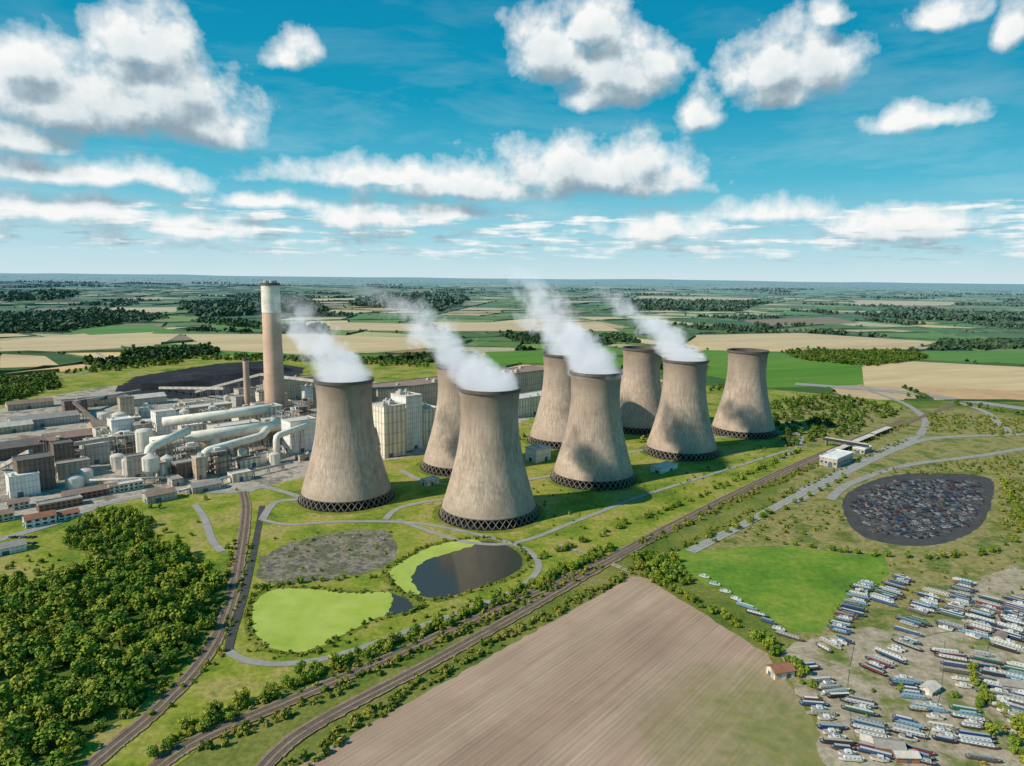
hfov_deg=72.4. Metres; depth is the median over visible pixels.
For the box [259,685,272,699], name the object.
tree
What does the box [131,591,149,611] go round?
tree
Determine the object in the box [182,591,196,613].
tree
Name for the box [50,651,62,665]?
tree
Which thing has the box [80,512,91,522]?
tree
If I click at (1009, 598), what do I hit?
boat
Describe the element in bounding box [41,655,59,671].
tree
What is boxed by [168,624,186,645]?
tree
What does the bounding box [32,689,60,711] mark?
tree
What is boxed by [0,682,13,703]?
tree
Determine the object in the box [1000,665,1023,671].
boat
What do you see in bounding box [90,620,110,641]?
tree
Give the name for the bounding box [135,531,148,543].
tree
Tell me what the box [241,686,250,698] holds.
tree
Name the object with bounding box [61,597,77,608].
tree
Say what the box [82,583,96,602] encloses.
tree
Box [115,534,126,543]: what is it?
tree
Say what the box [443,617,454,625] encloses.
tree
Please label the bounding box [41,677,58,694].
tree
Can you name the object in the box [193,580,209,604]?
tree
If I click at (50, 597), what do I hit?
tree
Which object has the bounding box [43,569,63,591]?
tree
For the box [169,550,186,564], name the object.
tree
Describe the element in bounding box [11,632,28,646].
tree
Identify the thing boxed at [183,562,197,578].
tree
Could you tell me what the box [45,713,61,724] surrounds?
tree
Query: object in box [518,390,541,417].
turbine hall
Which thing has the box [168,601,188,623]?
tree
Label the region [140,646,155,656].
tree
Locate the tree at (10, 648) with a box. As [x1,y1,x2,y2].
[3,641,29,657]
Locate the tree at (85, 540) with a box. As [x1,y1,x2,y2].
[81,535,92,549]
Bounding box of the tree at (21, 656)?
[9,650,26,662]
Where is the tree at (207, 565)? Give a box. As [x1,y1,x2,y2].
[202,559,215,571]
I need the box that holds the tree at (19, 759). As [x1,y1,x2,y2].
[13,755,31,765]
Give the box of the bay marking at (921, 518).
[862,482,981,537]
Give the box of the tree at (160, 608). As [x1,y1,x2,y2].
[155,604,170,620]
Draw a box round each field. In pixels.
[0,333,178,351]
[0,354,57,367]
[68,324,172,334]
[102,307,176,311]
[183,334,438,355]
[211,323,261,331]
[299,576,825,765]
[330,322,424,330]
[431,322,618,330]
[485,350,543,363]
[634,296,756,299]
[696,333,933,349]
[703,350,864,387]
[742,317,857,326]
[851,300,953,305]
[862,361,1023,389]
[918,351,1023,363]
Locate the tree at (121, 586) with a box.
[109,582,126,593]
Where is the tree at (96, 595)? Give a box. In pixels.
[89,588,106,601]
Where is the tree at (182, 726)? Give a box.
[178,719,189,729]
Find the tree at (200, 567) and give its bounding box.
[197,562,204,573]
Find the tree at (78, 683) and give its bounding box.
[63,677,86,694]
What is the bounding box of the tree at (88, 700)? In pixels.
[70,693,97,713]
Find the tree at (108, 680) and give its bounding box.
[105,675,112,687]
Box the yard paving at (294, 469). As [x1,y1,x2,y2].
[0,382,535,520]
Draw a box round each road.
[0,486,263,540]
[59,352,105,377]
[192,504,225,551]
[223,505,264,651]
[224,519,541,665]
[248,485,302,519]
[383,498,443,519]
[396,449,789,545]
[399,431,803,484]
[686,433,1023,552]
[794,383,1023,409]
[825,447,1023,499]
[870,391,929,435]
[953,401,1017,435]
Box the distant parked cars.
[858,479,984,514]
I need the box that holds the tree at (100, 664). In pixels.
[92,660,102,671]
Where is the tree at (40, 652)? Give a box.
[34,644,52,663]
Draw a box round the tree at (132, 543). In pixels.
[125,541,136,549]
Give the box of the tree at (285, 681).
[280,676,293,688]
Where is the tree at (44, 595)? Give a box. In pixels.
[41,588,60,602]
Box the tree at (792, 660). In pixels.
[790,656,797,666]
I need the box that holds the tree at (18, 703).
[14,695,32,712]
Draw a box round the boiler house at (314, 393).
[312,387,316,412]
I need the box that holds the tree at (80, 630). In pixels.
[73,627,88,638]
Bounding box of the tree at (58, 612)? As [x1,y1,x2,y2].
[45,601,65,618]
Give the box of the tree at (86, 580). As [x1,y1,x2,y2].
[82,574,99,589]
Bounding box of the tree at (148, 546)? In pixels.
[143,541,156,556]
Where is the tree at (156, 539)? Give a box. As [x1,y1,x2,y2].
[149,534,161,543]
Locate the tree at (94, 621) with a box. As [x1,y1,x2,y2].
[90,613,106,626]
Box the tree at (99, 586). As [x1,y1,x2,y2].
[93,582,109,596]
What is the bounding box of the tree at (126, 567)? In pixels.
[121,565,133,572]
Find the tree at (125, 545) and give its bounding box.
[123,540,135,548]
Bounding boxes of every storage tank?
[65,474,83,488]
[77,468,93,483]
[97,412,109,419]
[110,453,123,469]
[112,412,126,416]
[121,458,124,475]
[135,428,152,452]
[224,395,229,401]
[269,452,280,464]
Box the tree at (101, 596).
[95,593,106,604]
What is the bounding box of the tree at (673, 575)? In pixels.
[666,569,677,581]
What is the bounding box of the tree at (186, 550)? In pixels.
[178,544,189,554]
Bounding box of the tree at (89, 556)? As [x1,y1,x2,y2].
[85,553,96,559]
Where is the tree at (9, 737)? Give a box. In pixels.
[0,720,19,756]
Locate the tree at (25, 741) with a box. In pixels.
[18,729,35,748]
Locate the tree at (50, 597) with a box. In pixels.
[46,593,63,604]
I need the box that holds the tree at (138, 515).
[132,511,144,520]
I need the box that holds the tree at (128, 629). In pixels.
[120,622,135,642]
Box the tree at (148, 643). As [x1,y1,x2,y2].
[141,637,155,651]
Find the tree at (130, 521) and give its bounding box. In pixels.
[125,516,137,527]
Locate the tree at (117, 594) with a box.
[110,590,120,600]
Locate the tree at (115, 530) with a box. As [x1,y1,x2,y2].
[109,522,120,537]
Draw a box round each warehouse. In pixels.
[0,538,26,555]
[132,392,166,406]
[142,486,176,504]
[187,478,221,493]
[227,468,251,482]
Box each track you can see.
[82,492,244,765]
[91,491,249,765]
[150,419,901,765]
[160,420,903,765]
[257,403,953,765]
[267,402,960,765]
[560,544,629,571]
[789,647,978,765]
[837,640,855,739]
[897,628,1023,646]
[916,638,944,740]
[969,638,1011,748]
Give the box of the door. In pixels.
[17,492,23,497]
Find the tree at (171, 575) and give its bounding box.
[164,567,181,585]
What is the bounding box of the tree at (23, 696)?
[22,694,36,712]
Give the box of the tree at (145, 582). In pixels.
[136,572,154,592]
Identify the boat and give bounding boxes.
[699,573,708,578]
[709,581,719,585]
[720,588,730,593]
[731,595,741,600]
[736,601,757,609]
[745,609,768,617]
[759,617,776,624]
[772,625,784,630]
[774,630,803,640]
[798,662,816,666]
[799,700,829,706]
[801,696,822,700]
[804,665,820,670]
[806,709,837,715]
[811,676,834,681]
[811,704,827,709]
[815,642,831,652]
[815,684,841,690]
[817,723,849,730]
[818,714,834,721]
[819,636,840,649]
[819,737,857,745]
[820,680,834,684]
[820,687,850,694]
[823,728,839,734]
[827,625,852,632]
[827,692,853,698]
[828,733,845,738]
[829,620,854,627]
[829,628,848,634]
[830,638,841,645]
[830,743,855,750]
[832,611,857,618]
[832,623,845,627]
[833,616,851,622]
[835,637,846,644]
[836,634,852,643]
[837,607,866,616]
[838,749,856,755]
[839,603,868,611]
[839,614,852,619]
[839,697,877,708]
[839,754,863,762]
[840,610,858,616]
[841,705,879,716]
[843,599,860,604]
[844,598,868,605]
[844,602,862,607]
[844,694,875,704]
[845,590,869,596]
[846,592,870,599]
[849,585,872,591]
[849,597,866,602]
[850,718,890,730]
[850,723,890,734]
[851,583,874,589]
[851,595,868,600]
[851,716,885,725]
[854,704,870,709]
[854,729,889,737]
[854,741,874,748]
[855,746,894,759]
[858,581,875,586]
[859,663,886,676]
[865,656,892,667]
[865,662,885,671]
[868,654,895,665]
[869,596,897,606]
[869,660,884,668]
[870,592,893,600]
[870,595,893,602]
[870,754,889,762]
[874,589,901,598]
[874,646,906,660]
[875,649,906,664]
[877,586,904,595]
[877,588,905,597]
[879,593,895,599]
[881,581,907,590]
[887,645,901,652]
[887,722,922,732]
[887,726,928,739]
[888,579,904,584]
[889,677,923,684]
[889,680,919,687]
[891,638,922,651]
[892,574,914,581]
[892,625,923,636]
[892,644,906,651]
[892,714,917,722]
[892,719,927,730]
[893,579,910,584]
[895,616,925,626]
[896,674,911,678]
[897,685,920,690]
[898,733,917,741]
[899,619,918,627]
[899,638,912,643]
[899,689,922,694]
[899,692,931,700]
[901,615,931,626]
[902,636,921,644]
[905,743,935,755]
[906,607,931,616]
[907,615,926,621]
[907,748,936,760]
[908,705,931,712]
[909,601,934,609]
[909,603,938,613]
[910,600,939,608]
[911,702,949,712]
[915,592,943,601]
[920,597,937,604]
[920,757,938,765]
[922,588,950,596]
[924,587,951,594]
[924,701,941,706]
[924,721,959,729]
[926,712,944,720]
[930,647,963,653]
[932,726,950,732]
[932,734,958,743]
[934,620,966,628]
[934,651,967,657]
[934,653,969,662]
[936,608,967,617]
[936,622,964,629]
[938,610,969,619]
[938,624,952,630]
[939,666,972,675]
[939,731,957,738]
[940,660,967,668]
[943,605,969,613]
[945,590,974,598]
[945,598,971,605]
[947,605,966,610]
[948,704,982,713]
[949,594,974,602]
[950,585,974,592]
[950,712,990,721]
[951,601,964,606]
[951,675,972,681]
[952,577,976,583]
[953,584,978,591]
[953,593,970,599]
[953,597,970,603]
[954,588,971,593]
[954,590,972,595]
[955,581,972,586]
[955,583,972,587]
[955,682,972,689]
[955,729,996,739]
[956,733,997,743]
[957,628,990,638]
[957,709,981,716]
[957,738,1000,749]
[958,580,976,585]
[959,721,984,729]
[962,619,994,629]
[963,624,991,634]
[964,718,983,725]
[965,613,996,622]
[965,632,980,639]
[965,753,1002,763]
[966,623,994,632]
[968,609,995,618]
[969,629,990,635]
[970,617,996,626]
[970,655,1006,664]
[972,597,1001,606]
[972,650,993,656]
[973,604,1004,613]
[973,608,992,615]
[975,620,989,625]
[975,688,1014,697]
[976,600,1001,609]
[976,662,997,668]
[976,675,996,680]
[978,595,1003,602]
[978,669,1006,677]
[980,608,994,613]
[981,679,998,684]
[984,666,999,671]
[984,683,1001,688]
[987,702,1009,707]
[989,637,1023,649]
[989,642,1018,653]
[990,640,1023,652]
[990,687,1007,692]
[992,628,1023,638]
[994,694,1008,701]
[994,699,1012,703]
[995,621,1023,632]
[996,669,1023,677]
[997,623,1023,634]
[997,706,1014,713]
[998,613,1023,621]
[998,616,1023,625]
[1000,603,1023,610]
[1000,619,1020,625]
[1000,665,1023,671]
[1000,706,1023,712]
[1001,601,1023,607]
[1002,595,1023,602]
[1002,606,1023,612]
[1002,610,1022,616]
[1003,629,1018,633]
[1003,695,1023,704]
[1004,669,1023,674]
[1004,673,1023,680]
[1004,692,1023,699]
[1004,702,1023,709]
[1006,595,1023,599]
[1006,661,1023,667]
[1007,622,1021,627]
[1007,634,1023,641]
[1007,729,1019,736]
[1008,614,1022,619]
[1009,610,1023,615]
[1009,691,1023,696]
[1013,600,1023,605]
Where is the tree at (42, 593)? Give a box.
[32,590,46,596]
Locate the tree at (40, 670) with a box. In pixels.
[24,661,47,685]
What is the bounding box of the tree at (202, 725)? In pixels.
[195,718,210,732]
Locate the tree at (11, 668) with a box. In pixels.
[0,658,23,676]
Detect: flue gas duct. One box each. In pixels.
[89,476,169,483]
[107,411,179,449]
[144,427,190,460]
[149,420,280,454]
[162,404,274,450]
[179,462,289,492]
[201,417,278,472]
[273,422,313,459]
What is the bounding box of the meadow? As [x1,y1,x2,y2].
[669,546,890,632]
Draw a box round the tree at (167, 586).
[164,583,175,596]
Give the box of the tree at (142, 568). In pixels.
[137,562,155,577]
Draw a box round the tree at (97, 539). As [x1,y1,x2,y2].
[89,533,103,546]
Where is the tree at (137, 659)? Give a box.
[131,653,152,668]
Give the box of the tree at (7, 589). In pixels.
[2,582,17,595]
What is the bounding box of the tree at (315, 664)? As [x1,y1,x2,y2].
[309,660,320,670]
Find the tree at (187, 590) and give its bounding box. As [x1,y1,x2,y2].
[183,585,194,594]
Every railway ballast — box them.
[78,491,251,765]
[148,419,904,765]
[256,403,958,765]
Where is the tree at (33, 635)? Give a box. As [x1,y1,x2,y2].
[28,633,43,646]
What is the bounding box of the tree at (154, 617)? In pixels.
[150,608,161,623]
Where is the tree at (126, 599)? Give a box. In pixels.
[119,591,131,605]
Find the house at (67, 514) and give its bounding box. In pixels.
[56,507,79,520]
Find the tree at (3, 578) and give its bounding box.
[0,573,8,584]
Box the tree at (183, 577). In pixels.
[175,571,190,586]
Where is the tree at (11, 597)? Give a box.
[3,596,22,607]
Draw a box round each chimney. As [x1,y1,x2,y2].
[242,358,250,404]
[260,281,285,414]
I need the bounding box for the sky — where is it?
[0,0,1023,283]
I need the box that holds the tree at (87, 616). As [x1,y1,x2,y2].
[78,609,92,625]
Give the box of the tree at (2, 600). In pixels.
[0,595,8,607]
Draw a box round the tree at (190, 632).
[183,625,199,642]
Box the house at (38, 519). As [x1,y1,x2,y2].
[21,509,56,528]
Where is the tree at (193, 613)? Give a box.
[188,610,198,622]
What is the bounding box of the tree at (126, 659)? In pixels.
[121,651,135,665]
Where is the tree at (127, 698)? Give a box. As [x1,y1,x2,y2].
[120,688,138,708]
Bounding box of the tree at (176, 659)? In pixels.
[161,648,179,663]
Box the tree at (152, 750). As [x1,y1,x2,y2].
[146,744,159,756]
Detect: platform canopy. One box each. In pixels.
[826,444,850,451]
[852,434,874,441]
[871,426,891,435]
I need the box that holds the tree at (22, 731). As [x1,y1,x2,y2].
[13,726,27,745]
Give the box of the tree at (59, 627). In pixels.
[55,621,69,631]
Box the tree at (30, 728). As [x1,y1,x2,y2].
[11,719,36,744]
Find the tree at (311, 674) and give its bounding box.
[304,668,315,679]
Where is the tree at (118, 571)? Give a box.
[110,569,122,578]
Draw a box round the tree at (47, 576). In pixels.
[43,569,55,581]
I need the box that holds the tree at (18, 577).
[9,570,27,588]
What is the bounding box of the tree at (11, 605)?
[6,597,21,618]
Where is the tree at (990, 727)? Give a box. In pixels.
[984,720,998,734]
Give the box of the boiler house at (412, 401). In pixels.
[390,389,422,450]
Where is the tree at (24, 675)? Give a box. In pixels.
[16,669,43,686]
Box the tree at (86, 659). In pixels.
[77,655,90,662]
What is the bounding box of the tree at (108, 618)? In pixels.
[107,609,118,629]
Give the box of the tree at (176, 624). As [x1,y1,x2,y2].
[171,620,191,634]
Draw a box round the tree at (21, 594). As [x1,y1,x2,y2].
[7,587,27,600]
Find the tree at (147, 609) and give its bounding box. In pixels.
[139,603,151,618]
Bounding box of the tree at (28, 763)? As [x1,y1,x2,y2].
[17,760,40,765]
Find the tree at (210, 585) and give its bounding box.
[206,581,213,596]
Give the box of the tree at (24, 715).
[7,701,33,726]
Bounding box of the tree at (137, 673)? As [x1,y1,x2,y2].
[130,663,150,682]
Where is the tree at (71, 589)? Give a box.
[54,583,78,600]
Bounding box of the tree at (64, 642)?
[54,635,72,647]
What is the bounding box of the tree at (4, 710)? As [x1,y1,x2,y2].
[0,699,12,717]
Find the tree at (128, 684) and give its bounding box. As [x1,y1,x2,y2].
[111,674,134,705]
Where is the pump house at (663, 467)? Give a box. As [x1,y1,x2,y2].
[650,461,677,473]
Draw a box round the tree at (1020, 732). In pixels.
[1013,723,1023,739]
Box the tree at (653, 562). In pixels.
[648,558,658,566]
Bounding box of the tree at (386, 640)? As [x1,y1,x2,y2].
[382,633,393,643]
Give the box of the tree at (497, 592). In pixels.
[491,587,501,597]
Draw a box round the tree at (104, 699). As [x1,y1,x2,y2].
[91,691,109,711]
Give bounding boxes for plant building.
[54,456,90,480]
[74,449,79,457]
[83,436,101,439]
[92,425,107,436]
[117,395,134,415]
[123,452,147,477]
[132,414,140,420]
[155,460,167,479]
[166,474,183,486]
[171,458,192,477]
[181,399,204,404]
[191,452,206,479]
[218,437,233,453]
[230,394,252,406]
[233,386,255,401]
[235,455,259,468]
[249,446,266,454]
[249,450,266,463]
[250,401,264,404]
[255,389,264,401]
[261,416,277,441]
[265,447,280,457]
[285,393,288,406]
[295,451,311,461]
[301,383,314,403]
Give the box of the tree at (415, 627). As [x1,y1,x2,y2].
[409,624,421,633]
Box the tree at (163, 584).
[160,581,174,596]
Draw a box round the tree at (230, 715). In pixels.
[224,711,235,720]
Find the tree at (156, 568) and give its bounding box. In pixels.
[142,559,159,573]
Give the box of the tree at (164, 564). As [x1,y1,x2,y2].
[160,556,170,566]
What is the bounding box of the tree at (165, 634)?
[157,626,181,645]
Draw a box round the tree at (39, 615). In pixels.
[23,609,45,629]
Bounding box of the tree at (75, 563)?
[67,561,78,578]
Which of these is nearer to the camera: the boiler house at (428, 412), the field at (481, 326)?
the boiler house at (428, 412)
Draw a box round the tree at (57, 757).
[46,749,68,765]
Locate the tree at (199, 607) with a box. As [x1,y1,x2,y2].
[195,602,207,612]
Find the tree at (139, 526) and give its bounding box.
[134,522,147,532]
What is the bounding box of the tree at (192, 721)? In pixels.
[178,715,195,726]
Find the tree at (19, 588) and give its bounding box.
[17,582,28,591]
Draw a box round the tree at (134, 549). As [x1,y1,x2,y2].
[129,544,144,562]
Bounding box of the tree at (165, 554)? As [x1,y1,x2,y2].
[160,553,172,564]
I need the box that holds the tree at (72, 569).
[58,565,77,581]
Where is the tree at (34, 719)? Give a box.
[27,711,36,724]
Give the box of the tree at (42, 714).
[35,704,55,727]
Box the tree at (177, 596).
[165,592,180,605]
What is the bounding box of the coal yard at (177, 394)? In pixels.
[121,361,306,398]
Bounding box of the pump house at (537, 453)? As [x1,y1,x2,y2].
[525,443,550,462]
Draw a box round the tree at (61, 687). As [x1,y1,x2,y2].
[51,680,75,696]
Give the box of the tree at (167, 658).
[158,643,178,664]
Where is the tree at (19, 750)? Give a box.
[7,749,26,758]
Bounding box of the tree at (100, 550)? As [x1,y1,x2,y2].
[88,543,107,557]
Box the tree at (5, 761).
[0,749,27,765]
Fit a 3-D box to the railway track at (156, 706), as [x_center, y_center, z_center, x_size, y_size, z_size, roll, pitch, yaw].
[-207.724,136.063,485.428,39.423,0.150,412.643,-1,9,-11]
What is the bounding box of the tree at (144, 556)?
[137,553,149,562]
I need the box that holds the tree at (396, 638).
[387,633,398,642]
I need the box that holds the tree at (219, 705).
[212,699,223,712]
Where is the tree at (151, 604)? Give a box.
[141,594,154,607]
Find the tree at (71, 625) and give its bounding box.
[61,620,83,637]
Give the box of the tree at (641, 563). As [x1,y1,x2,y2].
[637,559,644,570]
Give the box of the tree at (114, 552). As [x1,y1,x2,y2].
[110,544,121,555]
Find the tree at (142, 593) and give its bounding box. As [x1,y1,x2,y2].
[129,591,144,604]
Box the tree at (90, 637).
[81,634,97,642]
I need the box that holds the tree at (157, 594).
[149,587,167,604]
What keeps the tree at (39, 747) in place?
on the woodland floor at (112, 713)
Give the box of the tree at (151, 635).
[147,626,160,638]
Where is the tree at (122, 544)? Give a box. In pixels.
[110,542,125,550]
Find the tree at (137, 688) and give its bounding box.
[133,678,145,693]
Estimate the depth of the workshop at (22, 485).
661.19 m
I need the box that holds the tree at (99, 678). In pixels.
[81,673,107,696]
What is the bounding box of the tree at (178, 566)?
[177,561,192,569]
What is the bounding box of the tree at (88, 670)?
[81,660,100,677]
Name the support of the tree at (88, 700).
on the woodland floor at (112, 713)
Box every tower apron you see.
[291,487,400,514]
[415,460,449,477]
[432,504,545,532]
[523,436,559,449]
[545,470,641,491]
[639,445,723,462]
[713,432,781,439]
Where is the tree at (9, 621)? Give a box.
[0,618,15,627]
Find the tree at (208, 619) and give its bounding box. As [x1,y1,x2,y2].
[198,612,212,629]
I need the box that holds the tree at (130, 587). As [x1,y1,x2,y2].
[125,584,140,593]
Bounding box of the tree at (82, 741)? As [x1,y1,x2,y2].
[76,734,88,746]
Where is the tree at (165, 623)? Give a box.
[162,621,171,632]
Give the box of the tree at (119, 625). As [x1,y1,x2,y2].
[113,616,126,631]
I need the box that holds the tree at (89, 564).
[84,558,101,569]
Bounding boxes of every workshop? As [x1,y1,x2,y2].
[4,470,40,498]
[12,451,56,490]
[49,439,74,460]
[61,397,87,411]
[79,441,110,464]
[107,415,133,448]
[150,407,176,435]
[176,401,231,420]
[177,421,211,444]
[206,418,260,449]
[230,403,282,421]
[281,415,315,453]
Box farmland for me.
[0,277,1023,399]
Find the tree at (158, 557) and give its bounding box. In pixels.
[154,555,169,565]
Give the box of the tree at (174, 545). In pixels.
[171,539,182,550]
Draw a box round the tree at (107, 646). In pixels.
[96,642,114,658]
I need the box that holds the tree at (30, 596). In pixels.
[25,590,41,603]
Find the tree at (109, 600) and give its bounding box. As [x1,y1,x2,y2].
[97,595,117,608]
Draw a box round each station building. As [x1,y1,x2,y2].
[819,449,853,467]
[852,445,871,453]
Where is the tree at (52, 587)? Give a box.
[48,583,63,594]
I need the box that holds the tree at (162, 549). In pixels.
[159,543,171,554]
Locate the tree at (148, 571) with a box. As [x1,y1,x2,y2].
[140,568,154,577]
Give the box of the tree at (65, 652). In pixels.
[56,643,78,665]
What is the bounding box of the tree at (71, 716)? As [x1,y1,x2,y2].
[62,694,87,722]
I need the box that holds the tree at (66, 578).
[61,568,73,583]
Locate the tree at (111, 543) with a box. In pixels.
[103,536,115,548]
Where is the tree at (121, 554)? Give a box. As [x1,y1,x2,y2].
[114,549,128,558]
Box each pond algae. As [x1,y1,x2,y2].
[252,588,393,652]
[389,539,479,594]
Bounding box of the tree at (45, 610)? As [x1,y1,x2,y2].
[39,602,55,619]
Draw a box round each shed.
[0,419,33,433]
[0,437,48,460]
[4,397,53,410]
[7,410,79,427]
[41,428,92,447]
[81,394,117,406]
[87,416,135,427]
[765,662,795,679]
[859,732,876,743]
[871,736,906,752]
[892,749,921,763]
[919,680,942,696]
[992,631,1008,639]
[996,677,1023,692]
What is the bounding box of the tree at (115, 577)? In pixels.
[110,572,125,583]
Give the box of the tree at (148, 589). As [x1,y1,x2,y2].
[145,587,153,599]
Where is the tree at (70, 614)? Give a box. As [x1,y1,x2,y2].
[64,606,83,622]
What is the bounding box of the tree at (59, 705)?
[52,691,66,714]
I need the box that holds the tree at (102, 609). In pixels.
[91,603,109,616]
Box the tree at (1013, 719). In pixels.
[1009,715,1023,730]
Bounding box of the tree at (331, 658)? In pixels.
[328,650,337,664]
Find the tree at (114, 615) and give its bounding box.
[108,608,131,627]
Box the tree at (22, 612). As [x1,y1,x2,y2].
[9,600,28,616]
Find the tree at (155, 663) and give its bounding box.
[150,657,165,673]
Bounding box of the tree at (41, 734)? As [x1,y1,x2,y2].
[32,726,53,744]
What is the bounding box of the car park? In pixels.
[842,473,993,545]
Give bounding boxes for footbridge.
[824,437,868,448]
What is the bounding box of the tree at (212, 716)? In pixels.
[204,708,217,724]
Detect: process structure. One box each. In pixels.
[96,426,111,448]
[112,430,135,454]
[132,421,155,441]
[133,419,150,427]
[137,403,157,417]
[148,434,175,459]
[164,403,188,411]
[175,442,205,459]
[194,441,208,449]
[200,405,227,423]
[209,447,234,473]
[276,407,297,430]
[293,398,315,416]
[308,408,316,416]
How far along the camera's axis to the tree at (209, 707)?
331.41 m
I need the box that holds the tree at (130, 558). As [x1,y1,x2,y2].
[124,547,143,564]
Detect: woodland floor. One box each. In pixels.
[0,552,224,765]
[60,515,156,554]
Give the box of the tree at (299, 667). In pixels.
[294,660,305,674]
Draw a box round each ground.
[0,273,1023,765]
[256,529,397,583]
[692,468,1023,558]
[775,396,905,449]
[777,408,1023,556]
[779,564,1023,765]
[787,554,1023,647]
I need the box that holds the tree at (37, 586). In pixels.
[25,578,45,591]
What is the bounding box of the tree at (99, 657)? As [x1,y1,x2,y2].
[92,643,112,662]
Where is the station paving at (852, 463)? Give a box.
[787,435,920,504]
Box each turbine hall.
[262,375,318,399]
[372,365,543,405]
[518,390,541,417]
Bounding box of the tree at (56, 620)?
[45,616,61,631]
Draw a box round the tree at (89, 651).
[70,639,96,662]
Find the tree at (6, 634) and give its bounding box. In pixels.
[0,624,20,645]
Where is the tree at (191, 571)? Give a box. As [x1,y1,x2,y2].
[180,564,197,582]
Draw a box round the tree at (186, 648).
[181,642,194,653]
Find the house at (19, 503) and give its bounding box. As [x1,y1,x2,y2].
[5,496,29,509]
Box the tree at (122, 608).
[118,605,127,618]
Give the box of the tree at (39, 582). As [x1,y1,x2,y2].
[29,578,46,589]
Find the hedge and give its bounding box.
[0,281,1023,401]
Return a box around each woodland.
[0,346,1023,445]
[0,432,1023,762]
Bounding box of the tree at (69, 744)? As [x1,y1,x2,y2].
[56,731,78,756]
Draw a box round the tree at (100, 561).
[94,554,113,571]
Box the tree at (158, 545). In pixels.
[156,542,166,550]
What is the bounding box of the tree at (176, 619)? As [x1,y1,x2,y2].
[173,611,189,622]
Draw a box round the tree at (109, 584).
[100,579,115,594]
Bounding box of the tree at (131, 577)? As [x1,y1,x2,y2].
[125,570,140,584]
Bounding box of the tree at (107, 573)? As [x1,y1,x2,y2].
[105,565,121,578]
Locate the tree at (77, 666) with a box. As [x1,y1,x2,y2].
[70,657,87,680]
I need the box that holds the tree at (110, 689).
[107,672,130,701]
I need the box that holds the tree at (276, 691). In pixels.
[268,686,279,699]
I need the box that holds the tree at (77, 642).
[73,633,89,648]
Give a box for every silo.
[141,453,159,483]
[160,454,172,474]
[179,408,189,414]
[208,437,219,445]
[238,448,246,456]
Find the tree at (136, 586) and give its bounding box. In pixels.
[125,584,142,592]
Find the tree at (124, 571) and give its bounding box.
[120,569,132,580]
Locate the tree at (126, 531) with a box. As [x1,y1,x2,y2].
[118,528,132,537]
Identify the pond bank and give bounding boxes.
[243,586,426,656]
[379,537,534,602]
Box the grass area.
[0,356,904,765]
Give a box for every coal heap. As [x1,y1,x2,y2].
[115,378,211,391]
[170,370,262,380]
[231,366,293,372]
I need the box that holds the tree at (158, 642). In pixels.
[155,632,175,648]
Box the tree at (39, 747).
[32,739,47,754]
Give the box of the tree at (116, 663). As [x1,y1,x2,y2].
[100,657,124,674]
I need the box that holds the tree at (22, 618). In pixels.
[17,613,30,628]
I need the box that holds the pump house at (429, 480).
[420,476,439,485]
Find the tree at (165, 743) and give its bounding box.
[159,739,171,752]
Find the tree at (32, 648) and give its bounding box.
[23,635,43,655]
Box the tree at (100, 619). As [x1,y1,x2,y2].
[97,615,110,628]
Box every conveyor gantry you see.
[0,449,33,471]
[18,435,63,451]
[72,401,96,422]
[73,436,127,456]
[75,389,140,407]
[159,387,225,401]
[195,373,262,396]
[260,373,312,401]
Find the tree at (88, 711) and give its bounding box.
[79,701,97,722]
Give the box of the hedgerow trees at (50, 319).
[0,276,1023,392]
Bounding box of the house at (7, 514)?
[0,508,14,521]
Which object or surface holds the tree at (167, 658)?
on the woodland floor at (112, 713)
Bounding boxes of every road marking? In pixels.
[1,490,250,540]
[691,434,1008,550]
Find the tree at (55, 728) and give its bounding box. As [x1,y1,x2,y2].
[44,717,72,739]
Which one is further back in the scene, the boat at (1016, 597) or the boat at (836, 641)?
the boat at (1016, 597)
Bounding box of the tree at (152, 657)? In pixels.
[145,654,154,668]
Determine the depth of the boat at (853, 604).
453.61 m
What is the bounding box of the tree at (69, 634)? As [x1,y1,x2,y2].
[54,629,75,643]
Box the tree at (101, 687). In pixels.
[92,684,109,699]
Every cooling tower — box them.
[298,374,394,511]
[420,361,485,476]
[438,382,538,530]
[527,351,585,448]
[550,367,635,490]
[620,346,661,434]
[643,356,719,460]
[711,348,777,438]
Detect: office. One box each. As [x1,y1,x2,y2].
[35,494,82,511]
[60,482,116,498]
[105,478,142,493]
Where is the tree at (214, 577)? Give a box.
[201,569,221,589]
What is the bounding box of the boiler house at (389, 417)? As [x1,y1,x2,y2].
[372,398,405,457]
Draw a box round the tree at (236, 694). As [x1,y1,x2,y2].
[232,690,245,705]
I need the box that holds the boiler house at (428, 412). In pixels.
[422,402,435,443]
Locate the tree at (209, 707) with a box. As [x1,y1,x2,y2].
[201,702,215,718]
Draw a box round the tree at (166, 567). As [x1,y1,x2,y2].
[163,564,174,571]
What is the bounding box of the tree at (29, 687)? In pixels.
[10,673,43,696]
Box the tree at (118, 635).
[110,629,127,645]
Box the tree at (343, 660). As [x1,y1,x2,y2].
[335,653,347,666]
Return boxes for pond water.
[257,593,412,639]
[411,541,522,597]
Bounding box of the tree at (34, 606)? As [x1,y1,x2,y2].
[23,602,39,615]
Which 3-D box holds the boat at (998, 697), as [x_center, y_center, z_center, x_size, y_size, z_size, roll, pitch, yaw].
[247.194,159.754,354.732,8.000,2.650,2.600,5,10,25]
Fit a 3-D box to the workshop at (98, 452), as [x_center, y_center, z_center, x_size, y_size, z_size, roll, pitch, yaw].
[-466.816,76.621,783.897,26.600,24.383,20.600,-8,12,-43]
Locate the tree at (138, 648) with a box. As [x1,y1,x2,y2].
[126,643,142,655]
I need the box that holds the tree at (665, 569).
[662,564,671,574]

